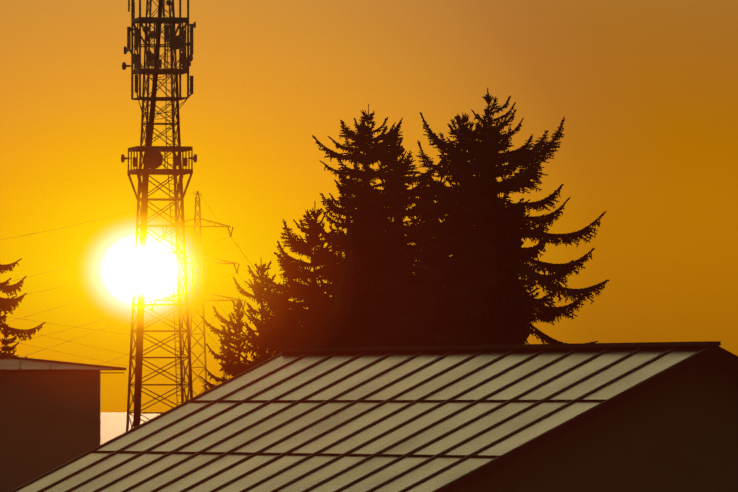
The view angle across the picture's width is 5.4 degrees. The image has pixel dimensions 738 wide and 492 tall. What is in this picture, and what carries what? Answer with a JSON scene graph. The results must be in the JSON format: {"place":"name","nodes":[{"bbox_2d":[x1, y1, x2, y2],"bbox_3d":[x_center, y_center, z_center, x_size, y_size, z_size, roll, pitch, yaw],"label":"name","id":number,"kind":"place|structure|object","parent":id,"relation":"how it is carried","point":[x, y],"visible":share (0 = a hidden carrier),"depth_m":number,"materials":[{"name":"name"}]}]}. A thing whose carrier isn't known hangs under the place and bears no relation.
{"place":"outdoors","nodes":[
{"label":"outdoors","id":0,"kind":"place"},
{"bbox_2d":[0,356,126,491],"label":"house","id":1,"kind":"structure","parent":0,"point":[50,414],"depth_m":128.42,"materials":[{"name":"concrete"}]},
{"bbox_2d":[100,412,159,444],"bbox_3d":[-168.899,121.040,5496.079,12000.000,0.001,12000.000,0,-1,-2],"label":"ground","id":2,"kind":"structure","parent":0,"point":[113,424],"depth_m":3778.92,"materials":[{"name":"white snow"}]},
{"bbox_2d":[0,322,18,356],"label":"spruce","id":3,"kind":"object","parent":2,"relation":"on","point":[5,347],"visible":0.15,"depth_m":469.42,"materials":[{"name":"green plant"}]},
{"bbox_2d":[0,258,45,357],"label":"spruce","id":4,"kind":"object","parent":2,"relation":"on","point":[6,304],"visible":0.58,"depth_m":439.54,"materials":[{"name":"green plant"}]},
{"bbox_2d":[198,297,250,391],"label":"spruce","id":5,"kind":"object","parent":2,"relation":"on","point":[226,341],"visible":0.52,"depth_m":299.82,"materials":[{"name":"green plant"}]},
{"bbox_2d":[220,260,284,379],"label":"spruce","id":6,"kind":"object","parent":2,"relation":"on","point":[260,324],"visible":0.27,"depth_m":295.93,"materials":[{"name":"green plant"}]},
{"bbox_2d":[232,278,297,376],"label":"spruce","id":7,"kind":"object","parent":2,"relation":"on","point":[273,316],"visible":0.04,"depth_m":305.12,"materials":[{"name":"green plant"}]},
{"bbox_2d":[244,202,348,367],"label":"spruce","id":8,"kind":"object","parent":2,"relation":"on","point":[314,297],"visible":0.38,"depth_m":291.98,"materials":[{"name":"green plant"}]},
{"bbox_2d":[290,249,344,319],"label":"spruce","id":9,"kind":"object","parent":2,"relation":"on","point":[308,282],"depth_m":310.07,"materials":[{"name":"green plant"}]},
{"bbox_2d":[275,175,361,319],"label":"spruce","id":10,"kind":"object","parent":2,"relation":"on","point":[337,225],"visible":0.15,"depth_m":300.02,"materials":[{"name":"green plant"}]},
{"bbox_2d":[241,104,450,355],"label":"spruce","id":11,"kind":"object","parent":2,"relation":"on","point":[362,290],"visible":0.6,"depth_m":279.67,"materials":[{"name":"green plant"}]},
{"bbox_2d":[338,137,445,345],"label":"spruce","id":12,"kind":"object","parent":2,"relation":"on","point":[405,276],"visible":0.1,"depth_m":287.60,"materials":[{"name":"green plant"}]},
{"bbox_2d":[420,199,450,317],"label":"spruce","id":13,"kind":"object","parent":2,"relation":"on","point":[430,316],"depth_m":299.74,"materials":[{"name":"green plant"}]},
{"bbox_2d":[419,182,457,282],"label":"spruce","id":14,"kind":"object","parent":2,"relation":"on","point":[430,217],"depth_m":292.07,"materials":[{"name":"green plant"}]},
{"bbox_2d":[388,112,545,345],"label":"spruce","id":15,"kind":"object","parent":2,"relation":"on","point":[405,319],"visible":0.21,"depth_m":284.70,"materials":[{"name":"green plant"}]},
{"bbox_2d":[372,87,609,345],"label":"spruce","id":16,"kind":"object","parent":2,"relation":"on","point":[499,305],"visible":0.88,"depth_m":269.72,"materials":[{"name":"green plant"}]},
{"bbox_2d":[121,0,196,431],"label":"telecom tower","id":17,"kind":"structure","parent":0,"point":[152,159],"depth_m":374.20,"materials":[{"name":"metal"}]},
{"bbox_2d":[149,191,245,399],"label":"power pylon","id":18,"kind":"object","parent":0,"point":[201,262],"visible":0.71,"depth_m":899.50,"materials":[{"name":"black metal"}]},
{"bbox_2d":[0,192,271,384],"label":"power lines","id":19,"kind":"object","parent":18,"relation":"attached to","point":[130,311],"visible":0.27,"depth_m":824.42,"materials":[{"name":"black metal"}]},
{"bbox_2d":[0,0,737,411],"label":"sky","id":20,"kind":"structure","parent":0,"point":[646,91],"materials":[{"name":"orange"}]},
{"bbox_2d":[9,341,737,491],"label":"house","id":21,"kind":"structure","parent":0,"point":[625,417],"depth_m":111.40,"materials":[{"name":"grey metal"}]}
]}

